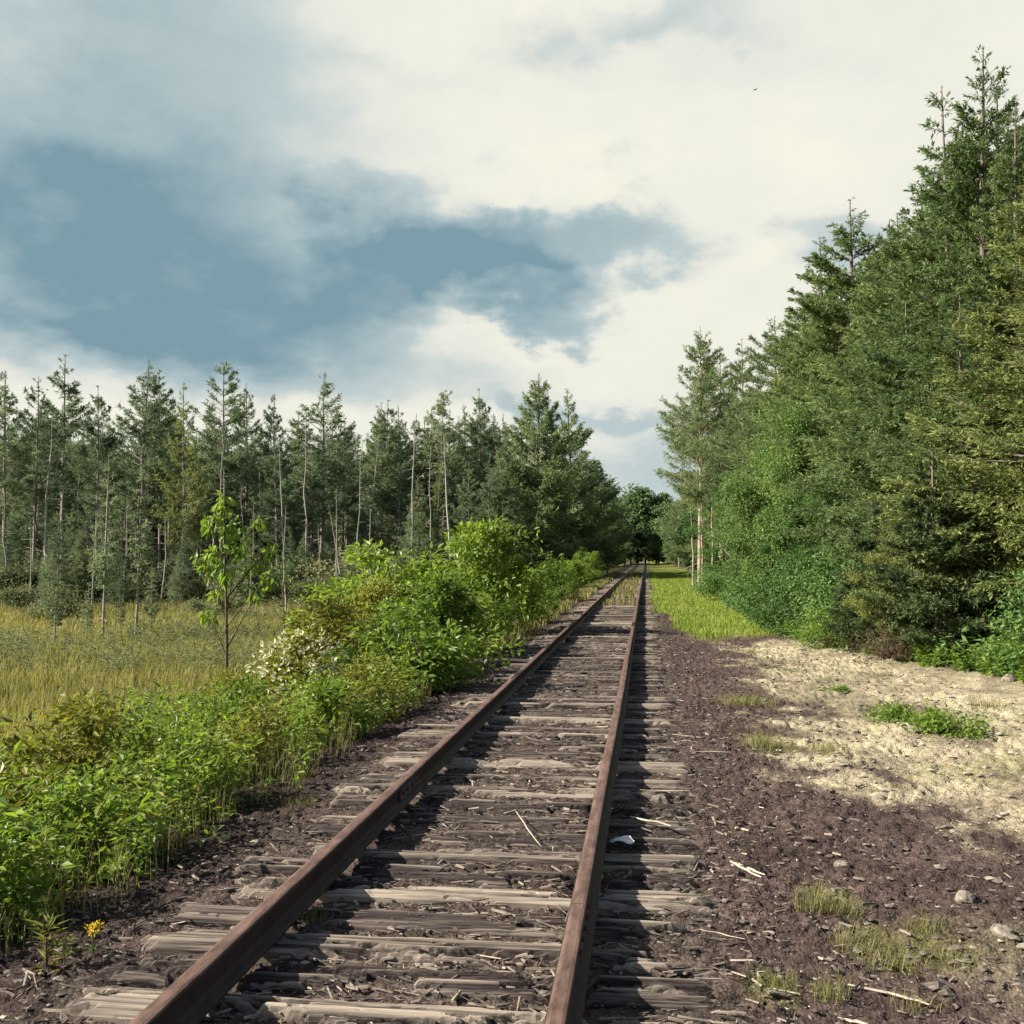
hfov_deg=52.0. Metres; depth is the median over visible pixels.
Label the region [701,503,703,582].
dead tree
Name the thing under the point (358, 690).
bank weeds
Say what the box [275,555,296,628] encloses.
sapling
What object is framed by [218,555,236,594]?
young conifer
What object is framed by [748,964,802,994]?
grass tuft
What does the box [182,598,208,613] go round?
shrub
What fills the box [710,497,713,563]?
dead tree
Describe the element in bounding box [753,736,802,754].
grass tuft
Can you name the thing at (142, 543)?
conifer tree
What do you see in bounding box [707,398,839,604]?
leafy tree
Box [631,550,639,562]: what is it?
shrub
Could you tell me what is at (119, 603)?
bog tree
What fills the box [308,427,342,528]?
conifer tree
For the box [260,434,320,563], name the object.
conifer tree
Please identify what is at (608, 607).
railroad tie
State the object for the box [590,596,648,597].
railroad tie
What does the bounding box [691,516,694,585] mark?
dead tree
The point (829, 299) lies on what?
spruce tree
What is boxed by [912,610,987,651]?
shrub
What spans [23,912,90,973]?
weed
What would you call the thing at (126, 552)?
dead tree
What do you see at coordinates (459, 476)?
conifer tree
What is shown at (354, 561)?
shrub
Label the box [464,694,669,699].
railroad tie
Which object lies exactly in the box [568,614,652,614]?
railroad tie
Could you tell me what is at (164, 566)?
dead tree
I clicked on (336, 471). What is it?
conifer tree
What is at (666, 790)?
stick
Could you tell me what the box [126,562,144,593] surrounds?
shrub
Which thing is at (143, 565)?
shrub
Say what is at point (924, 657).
wood edge weeds
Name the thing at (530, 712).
railroad tie
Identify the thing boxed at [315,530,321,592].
dead tree
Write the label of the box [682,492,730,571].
spruce tree
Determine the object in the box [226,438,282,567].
conifer tree
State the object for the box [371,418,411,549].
conifer tree
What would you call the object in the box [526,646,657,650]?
railroad tie
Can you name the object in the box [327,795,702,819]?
railroad tie
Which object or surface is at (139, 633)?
bog heath
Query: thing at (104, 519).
conifer tree
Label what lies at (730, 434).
pine tree
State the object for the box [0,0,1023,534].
sky
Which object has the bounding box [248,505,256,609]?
dead tree
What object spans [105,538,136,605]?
young conifer
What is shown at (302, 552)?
young conifer
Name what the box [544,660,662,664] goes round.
railroad tie
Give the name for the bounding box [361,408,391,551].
conifer tree
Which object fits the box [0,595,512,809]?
bog grass
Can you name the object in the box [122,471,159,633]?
bog tree
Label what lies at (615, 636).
railroad tie
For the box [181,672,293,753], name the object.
shrub
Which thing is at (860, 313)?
spruce tree
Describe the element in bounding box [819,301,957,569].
spruce tree
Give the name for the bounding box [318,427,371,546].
conifer tree
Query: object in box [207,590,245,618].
shrub
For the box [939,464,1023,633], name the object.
spruce tree
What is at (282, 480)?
conifer tree
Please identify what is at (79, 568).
young conifer
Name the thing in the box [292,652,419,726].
shrub
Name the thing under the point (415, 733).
railroad tie
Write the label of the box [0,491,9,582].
dead tree
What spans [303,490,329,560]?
young conifer
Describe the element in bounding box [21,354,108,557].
conifer tree
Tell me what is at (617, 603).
railroad tie
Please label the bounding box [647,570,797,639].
verge grass
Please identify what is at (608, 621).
railroad tie
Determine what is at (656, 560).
shrub
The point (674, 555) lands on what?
spruce tree
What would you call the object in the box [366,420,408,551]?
conifer tree
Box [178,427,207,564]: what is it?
conifer tree
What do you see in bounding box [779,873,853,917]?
grass tuft
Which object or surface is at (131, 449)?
conifer tree
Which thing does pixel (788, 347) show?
spruce tree
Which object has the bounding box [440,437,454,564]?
dead tree
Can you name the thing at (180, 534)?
young conifer
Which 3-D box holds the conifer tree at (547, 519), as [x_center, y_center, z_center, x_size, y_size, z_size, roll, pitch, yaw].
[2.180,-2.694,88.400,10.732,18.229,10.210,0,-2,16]
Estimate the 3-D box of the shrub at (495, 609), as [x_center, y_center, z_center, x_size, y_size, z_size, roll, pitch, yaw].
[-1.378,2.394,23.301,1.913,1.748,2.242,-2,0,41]
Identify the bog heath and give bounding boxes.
[0,591,488,723]
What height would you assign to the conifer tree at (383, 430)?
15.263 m
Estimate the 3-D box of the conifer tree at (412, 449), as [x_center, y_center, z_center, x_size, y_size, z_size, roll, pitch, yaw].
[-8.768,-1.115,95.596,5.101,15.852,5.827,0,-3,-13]
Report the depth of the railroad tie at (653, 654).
20.00 m
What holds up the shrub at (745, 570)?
on the ground at (1008, 779)
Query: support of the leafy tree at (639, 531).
on the ground at (1008, 779)
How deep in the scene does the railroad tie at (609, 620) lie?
30.35 m
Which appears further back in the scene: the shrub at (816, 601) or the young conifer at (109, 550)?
the young conifer at (109, 550)
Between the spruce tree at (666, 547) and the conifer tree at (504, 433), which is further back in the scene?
the spruce tree at (666, 547)
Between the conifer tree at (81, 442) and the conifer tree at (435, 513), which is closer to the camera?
the conifer tree at (435, 513)
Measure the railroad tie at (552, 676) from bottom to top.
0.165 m
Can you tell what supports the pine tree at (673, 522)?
on the ground at (1008, 779)
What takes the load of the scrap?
on the railroad tie at (663, 845)
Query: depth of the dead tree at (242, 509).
68.04 m
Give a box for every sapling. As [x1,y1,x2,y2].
[189,484,283,692]
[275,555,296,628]
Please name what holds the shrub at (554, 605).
on the ground at (1008, 779)
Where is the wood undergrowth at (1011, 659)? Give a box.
[689,571,1023,676]
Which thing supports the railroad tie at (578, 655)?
on the ground at (1008, 779)
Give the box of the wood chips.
[0,628,1023,1023]
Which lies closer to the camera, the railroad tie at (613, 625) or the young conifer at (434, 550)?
the railroad tie at (613, 625)
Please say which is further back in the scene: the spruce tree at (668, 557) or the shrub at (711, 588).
the spruce tree at (668, 557)
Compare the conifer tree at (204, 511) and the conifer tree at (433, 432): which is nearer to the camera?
the conifer tree at (204, 511)
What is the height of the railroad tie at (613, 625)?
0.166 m
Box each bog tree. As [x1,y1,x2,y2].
[44,566,66,641]
[79,582,94,638]
[87,454,123,638]
[113,581,125,631]
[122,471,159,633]
[141,561,161,630]
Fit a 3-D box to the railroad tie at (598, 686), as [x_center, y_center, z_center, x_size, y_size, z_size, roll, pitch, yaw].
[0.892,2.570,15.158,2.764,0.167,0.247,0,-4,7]
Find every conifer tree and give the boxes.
[0,370,43,559]
[0,376,76,565]
[0,409,81,565]
[0,416,23,525]
[0,419,12,530]
[0,432,31,532]
[0,503,30,567]
[6,515,27,566]
[11,402,100,569]
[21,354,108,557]
[25,523,47,555]
[29,414,95,549]
[39,504,59,553]
[63,505,86,554]
[65,474,120,553]
[68,428,78,472]
[71,385,131,554]
[72,437,110,528]
[75,362,194,561]
[75,435,89,467]
[79,427,125,547]
[83,429,118,528]
[89,485,119,556]
[101,431,137,543]
[111,407,194,569]
[111,414,182,571]
[113,462,142,560]
[117,437,136,535]
[119,369,189,572]
[127,519,157,562]
[144,399,194,561]
[144,524,157,563]
[148,382,213,574]
[151,412,198,530]
[163,521,177,563]
[177,465,217,571]
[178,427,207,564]
[181,426,241,577]
[182,361,263,562]
[185,429,248,570]
[185,489,218,568]
[199,434,244,568]
[200,413,241,541]
[211,519,233,562]
[212,383,274,563]
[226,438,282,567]
[231,487,279,566]
[234,486,274,566]
[240,427,277,505]
[248,394,299,565]
[249,445,304,571]
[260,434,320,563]
[267,438,282,534]
[270,411,324,553]
[281,372,370,563]
[284,452,337,557]
[287,500,315,549]
[301,435,367,552]
[305,433,326,505]
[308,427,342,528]
[316,425,366,562]
[317,516,342,569]
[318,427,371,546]
[324,415,367,552]
[326,434,379,542]
[342,506,365,551]
[350,486,379,548]
[354,402,401,554]
[358,432,378,542]
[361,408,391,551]
[364,400,418,556]
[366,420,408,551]
[368,405,428,563]
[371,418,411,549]
[376,504,396,556]
[388,441,424,538]
[391,509,422,560]
[392,414,438,537]
[395,475,448,563]
[399,408,458,557]
[401,416,455,562]
[409,389,481,564]
[415,470,455,568]
[424,504,446,545]
[437,408,471,564]
[440,472,472,561]
[444,404,481,570]
[450,462,487,544]
[452,414,492,530]
[457,388,502,507]
[470,416,518,508]
[471,414,506,577]
[472,413,523,503]
[476,459,506,571]
[479,457,536,562]
[487,432,525,536]
[490,375,600,569]
[500,444,540,565]
[529,389,622,569]
[531,442,584,564]
[587,458,635,577]
[596,474,633,573]
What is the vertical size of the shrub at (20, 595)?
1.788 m
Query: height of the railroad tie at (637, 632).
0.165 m
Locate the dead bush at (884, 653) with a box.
[826,619,934,665]
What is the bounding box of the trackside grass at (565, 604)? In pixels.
[453,571,641,674]
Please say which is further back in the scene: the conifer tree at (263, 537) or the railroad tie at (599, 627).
the conifer tree at (263, 537)
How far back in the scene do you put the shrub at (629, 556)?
237.13 m
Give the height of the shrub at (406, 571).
2.907 m
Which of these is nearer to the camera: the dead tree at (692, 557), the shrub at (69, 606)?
the shrub at (69, 606)
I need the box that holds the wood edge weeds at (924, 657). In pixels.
[740,601,1023,683]
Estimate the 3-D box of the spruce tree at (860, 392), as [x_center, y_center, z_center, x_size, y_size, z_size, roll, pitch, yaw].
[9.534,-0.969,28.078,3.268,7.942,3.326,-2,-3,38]
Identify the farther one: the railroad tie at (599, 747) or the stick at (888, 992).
the railroad tie at (599, 747)
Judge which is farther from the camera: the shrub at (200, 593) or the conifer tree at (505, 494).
the conifer tree at (505, 494)
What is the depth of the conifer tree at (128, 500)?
83.09 m
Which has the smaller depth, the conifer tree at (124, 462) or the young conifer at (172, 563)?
the young conifer at (172, 563)
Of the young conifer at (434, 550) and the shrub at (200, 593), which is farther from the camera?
the shrub at (200, 593)
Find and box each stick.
[516,811,540,845]
[630,816,671,825]
[645,790,687,790]
[700,929,743,938]
[730,860,765,877]
[762,987,800,994]
[838,1017,866,1023]
[848,984,929,1005]
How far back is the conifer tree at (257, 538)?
88.73 m
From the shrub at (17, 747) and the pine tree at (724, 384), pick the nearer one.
the shrub at (17, 747)
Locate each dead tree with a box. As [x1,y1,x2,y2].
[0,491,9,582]
[28,528,35,591]
[30,471,39,555]
[38,422,58,564]
[56,489,67,589]
[75,475,80,555]
[83,486,91,548]
[87,510,99,608]
[118,477,129,558]
[121,517,129,602]
[160,521,167,602]
[207,444,226,590]
[238,485,245,537]
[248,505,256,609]
[255,449,262,562]
[277,443,292,563]
[281,512,291,609]
[299,426,315,554]
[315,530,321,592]
[329,509,344,599]
[333,488,339,597]
[343,507,346,561]
[352,442,362,561]
[365,509,371,571]
[369,440,379,550]
[397,506,404,551]
[409,429,420,550]
[426,446,437,552]
[439,511,443,567]
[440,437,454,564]
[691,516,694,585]
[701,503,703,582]
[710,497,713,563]
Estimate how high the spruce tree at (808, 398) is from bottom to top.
11.443 m
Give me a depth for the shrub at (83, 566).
57.81 m
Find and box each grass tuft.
[281,791,326,808]
[290,762,322,780]
[297,901,331,923]
[432,725,448,729]
[711,691,759,707]
[730,724,775,749]
[735,691,781,707]
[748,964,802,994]
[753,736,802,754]
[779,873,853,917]
[792,964,854,1004]
[802,738,847,755]
[823,895,866,917]
[829,917,913,961]
[864,945,920,977]
[879,982,950,1016]
[890,903,961,934]
[906,936,979,970]
[966,693,1015,710]
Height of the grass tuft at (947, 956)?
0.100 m
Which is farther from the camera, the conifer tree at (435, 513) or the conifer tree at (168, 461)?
the conifer tree at (168, 461)
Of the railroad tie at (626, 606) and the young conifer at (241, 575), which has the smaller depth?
the railroad tie at (626, 606)
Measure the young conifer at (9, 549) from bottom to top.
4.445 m
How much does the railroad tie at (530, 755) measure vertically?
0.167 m
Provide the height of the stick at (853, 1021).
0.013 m
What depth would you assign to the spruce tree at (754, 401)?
48.99 m
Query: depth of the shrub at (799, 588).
24.12 m
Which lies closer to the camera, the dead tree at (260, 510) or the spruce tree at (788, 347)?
the spruce tree at (788, 347)
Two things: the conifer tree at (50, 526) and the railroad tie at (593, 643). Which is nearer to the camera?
the railroad tie at (593, 643)
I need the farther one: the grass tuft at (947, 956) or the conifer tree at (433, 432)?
the conifer tree at (433, 432)
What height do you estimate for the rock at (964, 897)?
0.087 m
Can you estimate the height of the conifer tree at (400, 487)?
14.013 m
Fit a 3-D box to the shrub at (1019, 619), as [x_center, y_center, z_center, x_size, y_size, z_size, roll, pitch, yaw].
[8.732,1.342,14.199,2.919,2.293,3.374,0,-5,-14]
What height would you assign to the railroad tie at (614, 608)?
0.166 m
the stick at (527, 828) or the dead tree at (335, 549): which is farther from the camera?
the dead tree at (335, 549)
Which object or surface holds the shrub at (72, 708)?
on the ground at (1008, 779)
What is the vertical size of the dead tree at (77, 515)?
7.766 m
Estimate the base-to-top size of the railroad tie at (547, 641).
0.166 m
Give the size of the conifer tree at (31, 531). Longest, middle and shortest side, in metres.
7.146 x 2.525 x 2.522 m
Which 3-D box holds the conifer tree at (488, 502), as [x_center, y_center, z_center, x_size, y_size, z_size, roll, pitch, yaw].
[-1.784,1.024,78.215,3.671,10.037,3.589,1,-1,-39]
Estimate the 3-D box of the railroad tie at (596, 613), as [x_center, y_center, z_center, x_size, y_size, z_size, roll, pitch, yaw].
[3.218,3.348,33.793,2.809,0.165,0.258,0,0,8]
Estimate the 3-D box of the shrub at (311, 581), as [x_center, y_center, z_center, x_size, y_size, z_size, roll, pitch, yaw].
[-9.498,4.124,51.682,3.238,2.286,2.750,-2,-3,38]
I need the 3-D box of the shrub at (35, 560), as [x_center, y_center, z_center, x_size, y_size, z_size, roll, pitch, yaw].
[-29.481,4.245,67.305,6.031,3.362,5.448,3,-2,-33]
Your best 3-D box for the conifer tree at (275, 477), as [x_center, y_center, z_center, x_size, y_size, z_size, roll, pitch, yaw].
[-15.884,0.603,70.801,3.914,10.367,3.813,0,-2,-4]
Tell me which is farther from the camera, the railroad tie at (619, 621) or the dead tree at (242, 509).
the dead tree at (242, 509)
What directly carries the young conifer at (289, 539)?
on the ground at (1008, 779)
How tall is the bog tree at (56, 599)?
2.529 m
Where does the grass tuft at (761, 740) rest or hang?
on the ground at (1008, 779)
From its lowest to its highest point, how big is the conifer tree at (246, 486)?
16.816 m
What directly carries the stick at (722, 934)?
on the ground at (1008, 779)
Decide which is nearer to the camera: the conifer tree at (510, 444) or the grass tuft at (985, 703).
the grass tuft at (985, 703)
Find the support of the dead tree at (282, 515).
on the ground at (1008, 779)
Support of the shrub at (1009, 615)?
on the ground at (1008, 779)
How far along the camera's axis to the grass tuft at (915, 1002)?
4.48 m
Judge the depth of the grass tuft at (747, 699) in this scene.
13.77 m
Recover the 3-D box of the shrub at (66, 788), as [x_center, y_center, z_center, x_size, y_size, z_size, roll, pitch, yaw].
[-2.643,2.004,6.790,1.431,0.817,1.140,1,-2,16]
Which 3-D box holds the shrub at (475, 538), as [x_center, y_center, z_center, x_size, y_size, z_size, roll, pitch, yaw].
[-0.211,1.674,25.802,3.414,3.319,3.455,-2,-1,32]
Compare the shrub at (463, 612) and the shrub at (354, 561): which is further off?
the shrub at (354, 561)
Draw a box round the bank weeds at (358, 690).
[0,617,491,925]
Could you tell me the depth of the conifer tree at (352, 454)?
88.38 m
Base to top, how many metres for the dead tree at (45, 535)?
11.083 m
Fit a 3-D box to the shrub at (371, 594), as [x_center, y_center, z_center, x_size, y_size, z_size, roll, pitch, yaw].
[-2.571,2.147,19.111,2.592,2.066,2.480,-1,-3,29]
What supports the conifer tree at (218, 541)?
on the ground at (1008, 779)
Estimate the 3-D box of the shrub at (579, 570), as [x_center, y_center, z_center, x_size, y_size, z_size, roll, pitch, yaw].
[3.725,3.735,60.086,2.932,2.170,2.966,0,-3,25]
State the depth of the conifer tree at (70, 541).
73.74 m
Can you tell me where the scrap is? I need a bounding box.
[609,835,634,844]
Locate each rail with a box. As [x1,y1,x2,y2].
[128,563,637,1023]
[544,564,644,1023]
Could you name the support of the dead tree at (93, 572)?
on the ground at (1008, 779)
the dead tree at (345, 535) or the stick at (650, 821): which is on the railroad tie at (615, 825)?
the stick at (650, 821)
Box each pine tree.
[652,326,734,581]
[662,498,677,537]
[665,347,752,558]
[666,500,680,566]
[700,338,764,529]
[702,395,740,553]
[703,487,727,558]
[714,315,793,501]
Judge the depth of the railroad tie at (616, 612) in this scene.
34.31 m
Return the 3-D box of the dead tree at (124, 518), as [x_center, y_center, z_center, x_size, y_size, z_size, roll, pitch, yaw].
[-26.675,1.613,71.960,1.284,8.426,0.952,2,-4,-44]
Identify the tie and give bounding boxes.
[59,987,693,1023]
[94,956,716,1012]
[141,929,710,977]
[167,902,686,945]
[230,877,712,917]
[232,856,701,894]
[265,842,707,874]
[289,823,699,854]
[316,812,695,835]
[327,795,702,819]
[330,782,683,803]
[354,772,689,789]
[379,756,692,774]
[390,750,676,762]
[397,740,679,752]
[398,729,671,743]
[410,724,668,735]
[436,715,680,726]
[439,709,661,718]
[449,700,675,711]
[459,697,677,704]
[463,658,530,671]
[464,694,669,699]
[471,687,669,695]
[481,683,665,689]
[485,678,664,684]
[489,674,663,679]
[492,670,665,675]
[499,666,667,671]
[510,663,666,668]
[513,654,661,657]
[515,656,665,661]
[520,652,660,655]
[523,649,660,653]
[525,644,662,647]
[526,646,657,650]
[527,643,660,645]
[532,640,658,643]
[534,638,654,641]
[536,636,660,639]
[543,633,660,635]
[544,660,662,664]
[546,635,650,636]
[548,629,662,631]
[549,626,656,628]
[549,631,661,633]
[555,625,660,627]
[559,621,655,622]
[559,622,657,625]
[563,619,659,621]
[566,618,659,619]
[567,620,656,622]
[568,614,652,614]
[569,615,659,617]
[570,617,658,618]
[571,610,647,611]
[571,613,654,614]
[573,611,658,613]
[574,611,656,612]
[575,606,646,607]
[575,608,653,608]
[577,609,653,609]
[579,603,650,604]
[582,606,656,607]
[586,602,653,603]
[586,605,653,605]
[589,598,652,599]
[589,599,648,599]
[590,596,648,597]
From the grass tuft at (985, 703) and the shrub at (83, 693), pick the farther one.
the grass tuft at (985, 703)
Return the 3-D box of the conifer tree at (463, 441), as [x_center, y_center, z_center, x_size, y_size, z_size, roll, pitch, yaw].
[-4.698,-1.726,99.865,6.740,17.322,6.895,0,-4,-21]
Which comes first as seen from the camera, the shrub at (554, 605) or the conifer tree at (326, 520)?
the shrub at (554, 605)
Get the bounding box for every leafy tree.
[615,496,640,556]
[616,481,660,563]
[620,485,663,563]
[622,502,652,563]
[637,494,663,563]
[638,491,674,563]
[642,498,675,563]
[656,510,676,538]
[662,540,676,565]
[666,507,718,569]
[667,545,684,567]
[678,450,757,568]
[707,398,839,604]
[756,467,853,595]
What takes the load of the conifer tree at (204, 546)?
on the ground at (1008, 779)
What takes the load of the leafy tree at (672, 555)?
on the ground at (1008, 779)
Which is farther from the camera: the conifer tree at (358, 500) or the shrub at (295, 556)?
the conifer tree at (358, 500)
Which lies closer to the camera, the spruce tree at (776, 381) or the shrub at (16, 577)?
the spruce tree at (776, 381)
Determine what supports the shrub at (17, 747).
on the ground at (1008, 779)
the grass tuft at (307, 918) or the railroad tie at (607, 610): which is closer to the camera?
the grass tuft at (307, 918)
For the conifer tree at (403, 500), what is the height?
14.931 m
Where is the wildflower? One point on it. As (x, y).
(93, 942)
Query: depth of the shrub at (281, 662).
14.18 m
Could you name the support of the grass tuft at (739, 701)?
on the ground at (1008, 779)
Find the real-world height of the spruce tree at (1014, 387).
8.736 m
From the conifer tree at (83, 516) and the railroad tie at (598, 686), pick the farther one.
the conifer tree at (83, 516)
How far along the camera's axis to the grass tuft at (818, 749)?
10.47 m
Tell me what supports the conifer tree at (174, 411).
on the ground at (1008, 779)
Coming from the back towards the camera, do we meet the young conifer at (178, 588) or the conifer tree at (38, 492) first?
the conifer tree at (38, 492)
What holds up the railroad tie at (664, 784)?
on the ground at (1008, 779)
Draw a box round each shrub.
[0,559,62,603]
[0,583,37,610]
[0,686,224,832]
[0,722,70,888]
[0,741,61,806]
[0,759,233,883]
[0,812,69,940]
[7,582,39,607]
[11,687,146,789]
[18,549,130,601]
[21,557,67,573]
[22,583,85,620]
[55,551,97,593]
[82,586,110,601]
[88,535,150,566]
[101,555,160,583]
[101,683,237,797]
[102,582,140,604]
[116,564,149,598]
[125,716,249,826]
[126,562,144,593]
[140,559,198,602]
[141,571,163,599]
[160,559,206,581]
[180,668,284,728]
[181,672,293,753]
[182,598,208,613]
[184,579,219,601]
[189,694,317,789]
[194,562,237,591]
[205,560,294,604]
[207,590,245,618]
[225,667,392,751]
[231,566,294,598]
[245,620,347,716]
[248,591,403,687]
[270,554,313,579]
[274,545,327,564]
[280,553,361,604]
[281,538,488,647]
[287,556,332,571]
[287,573,349,608]
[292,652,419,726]
[310,573,437,660]
[315,531,379,563]
[320,550,387,592]
[322,586,526,699]
[327,543,395,575]
[350,586,471,667]
[402,567,518,658]
[421,513,575,637]
[429,583,503,647]
[477,569,559,624]
[510,569,557,615]
[513,567,547,607]
[539,557,578,597]
[540,560,580,601]
[560,558,602,588]
[567,552,595,585]
[573,546,607,583]
[622,550,633,562]
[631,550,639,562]
[640,540,658,561]
[652,550,660,563]
[657,546,666,562]
[685,553,728,589]
[690,554,762,599]
[716,558,773,607]
[720,554,826,633]
[722,556,798,619]
[779,536,881,640]
[785,603,863,649]
[796,527,909,640]
[815,683,852,694]
[862,698,925,723]
[880,543,1023,639]
[894,699,1005,741]
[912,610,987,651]
[979,565,1023,648]
[984,622,1023,666]
[1007,615,1023,645]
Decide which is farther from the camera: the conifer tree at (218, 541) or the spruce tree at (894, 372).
the conifer tree at (218, 541)
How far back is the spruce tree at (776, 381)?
42.20 m
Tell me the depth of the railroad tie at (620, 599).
44.19 m
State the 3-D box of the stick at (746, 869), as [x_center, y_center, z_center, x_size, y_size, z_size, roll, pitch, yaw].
[1.418,2.164,6.371,0.067,0.013,0.340,1,-3,-27]
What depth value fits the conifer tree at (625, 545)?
128.88 m
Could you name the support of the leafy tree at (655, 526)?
on the ground at (1008, 779)
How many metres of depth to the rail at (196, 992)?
5.54 m
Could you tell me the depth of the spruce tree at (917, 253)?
24.95 m
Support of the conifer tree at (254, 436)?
on the ground at (1008, 779)
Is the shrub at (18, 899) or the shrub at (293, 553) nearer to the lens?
the shrub at (18, 899)
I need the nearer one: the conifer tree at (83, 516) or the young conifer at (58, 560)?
the young conifer at (58, 560)
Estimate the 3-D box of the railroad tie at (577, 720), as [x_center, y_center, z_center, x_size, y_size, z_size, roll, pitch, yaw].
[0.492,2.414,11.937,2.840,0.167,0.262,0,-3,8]
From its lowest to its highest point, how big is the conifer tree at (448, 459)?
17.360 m
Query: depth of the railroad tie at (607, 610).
35.46 m
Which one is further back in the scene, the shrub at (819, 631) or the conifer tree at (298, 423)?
the conifer tree at (298, 423)
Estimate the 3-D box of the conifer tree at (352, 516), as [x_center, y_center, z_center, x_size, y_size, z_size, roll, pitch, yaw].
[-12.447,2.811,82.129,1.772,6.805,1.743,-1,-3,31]
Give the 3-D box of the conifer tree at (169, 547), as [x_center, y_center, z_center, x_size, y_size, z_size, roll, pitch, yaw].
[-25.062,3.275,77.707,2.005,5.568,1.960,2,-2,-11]
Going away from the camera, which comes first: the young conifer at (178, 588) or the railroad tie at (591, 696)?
the railroad tie at (591, 696)
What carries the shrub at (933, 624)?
on the ground at (1008, 779)
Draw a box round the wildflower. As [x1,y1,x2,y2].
[84,920,104,953]
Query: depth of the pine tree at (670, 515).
188.79 m
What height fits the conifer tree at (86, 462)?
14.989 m
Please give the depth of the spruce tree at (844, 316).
31.92 m
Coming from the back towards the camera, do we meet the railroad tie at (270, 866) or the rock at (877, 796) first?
the rock at (877, 796)
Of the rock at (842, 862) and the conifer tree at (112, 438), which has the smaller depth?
the rock at (842, 862)
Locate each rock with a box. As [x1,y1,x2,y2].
[834,860,849,866]
[873,794,885,799]
[955,890,975,903]
[990,923,1014,937]
[1001,674,1017,681]
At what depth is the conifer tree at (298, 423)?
88.58 m
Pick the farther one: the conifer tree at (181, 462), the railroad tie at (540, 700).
the conifer tree at (181, 462)
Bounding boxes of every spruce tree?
[661,513,681,565]
[661,527,675,564]
[668,480,697,570]
[670,521,696,563]
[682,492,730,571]
[707,323,801,560]
[718,236,848,552]
[735,291,828,538]
[739,198,892,557]
[762,236,890,554]
[770,219,897,536]
[772,192,936,569]
[792,264,856,437]
[796,119,1022,567]
[803,213,918,540]
[803,334,880,564]
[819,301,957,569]
[823,500,906,651]
[829,169,978,530]
[832,290,1023,621]
[833,44,1023,520]
[837,511,951,637]
[841,83,1023,566]
[849,447,1016,660]
[862,185,1023,640]
[894,105,1023,559]
[907,86,977,334]
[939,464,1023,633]
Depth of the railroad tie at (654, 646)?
21.64 m
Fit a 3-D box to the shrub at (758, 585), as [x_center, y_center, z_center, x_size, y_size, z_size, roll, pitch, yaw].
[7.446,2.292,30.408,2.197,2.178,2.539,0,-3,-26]
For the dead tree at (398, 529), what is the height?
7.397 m
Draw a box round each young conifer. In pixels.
[0,529,19,586]
[34,513,77,597]
[34,551,59,613]
[36,527,74,598]
[67,522,96,603]
[92,516,128,590]
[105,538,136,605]
[157,549,180,601]
[158,516,193,576]
[167,531,201,602]
[167,550,187,606]
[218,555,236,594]
[227,520,270,603]
[234,536,253,604]
[280,528,298,596]
[285,534,312,603]
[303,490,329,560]
[353,532,362,549]
[389,503,431,577]
[421,533,446,593]
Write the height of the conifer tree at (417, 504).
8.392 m
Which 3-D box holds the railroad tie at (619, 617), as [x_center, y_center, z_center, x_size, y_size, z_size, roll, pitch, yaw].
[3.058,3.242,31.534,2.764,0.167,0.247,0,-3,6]
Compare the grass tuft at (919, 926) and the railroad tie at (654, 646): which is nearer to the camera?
the grass tuft at (919, 926)
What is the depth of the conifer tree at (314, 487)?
75.11 m
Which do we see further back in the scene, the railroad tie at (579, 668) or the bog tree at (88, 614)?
the bog tree at (88, 614)
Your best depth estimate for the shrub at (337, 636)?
16.52 m
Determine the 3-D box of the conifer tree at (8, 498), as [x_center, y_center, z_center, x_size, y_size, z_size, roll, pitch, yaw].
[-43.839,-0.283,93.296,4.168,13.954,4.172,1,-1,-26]
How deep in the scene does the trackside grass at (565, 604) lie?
39.84 m
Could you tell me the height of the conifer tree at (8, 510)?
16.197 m
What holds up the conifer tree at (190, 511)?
on the ground at (1008, 779)
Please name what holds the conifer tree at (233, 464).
on the ground at (1008, 779)
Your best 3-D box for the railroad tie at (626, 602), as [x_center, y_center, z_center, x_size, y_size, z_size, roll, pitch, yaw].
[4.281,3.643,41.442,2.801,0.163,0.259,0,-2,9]
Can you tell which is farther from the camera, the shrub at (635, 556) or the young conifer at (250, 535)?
the shrub at (635, 556)
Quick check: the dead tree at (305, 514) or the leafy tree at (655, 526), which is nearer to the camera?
the dead tree at (305, 514)
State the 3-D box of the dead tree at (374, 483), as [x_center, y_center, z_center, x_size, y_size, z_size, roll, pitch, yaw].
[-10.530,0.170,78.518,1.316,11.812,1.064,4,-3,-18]
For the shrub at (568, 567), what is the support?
on the ground at (1008, 779)
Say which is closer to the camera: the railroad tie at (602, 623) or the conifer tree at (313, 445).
the railroad tie at (602, 623)
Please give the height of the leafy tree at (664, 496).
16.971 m
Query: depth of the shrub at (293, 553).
101.75 m
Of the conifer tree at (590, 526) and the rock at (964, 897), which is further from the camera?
the conifer tree at (590, 526)
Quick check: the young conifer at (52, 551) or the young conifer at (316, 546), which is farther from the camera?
the young conifer at (316, 546)
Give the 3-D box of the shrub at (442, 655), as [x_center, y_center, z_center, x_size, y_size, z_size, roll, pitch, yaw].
[-1.287,1.926,14.877,2.754,1.754,2.147,-1,-3,26]
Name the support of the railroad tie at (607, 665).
on the ground at (1008, 779)
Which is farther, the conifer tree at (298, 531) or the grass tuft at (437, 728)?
the conifer tree at (298, 531)
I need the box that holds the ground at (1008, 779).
[0,557,1023,1023]
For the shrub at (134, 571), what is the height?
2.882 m
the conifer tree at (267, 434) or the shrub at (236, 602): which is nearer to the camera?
the shrub at (236, 602)

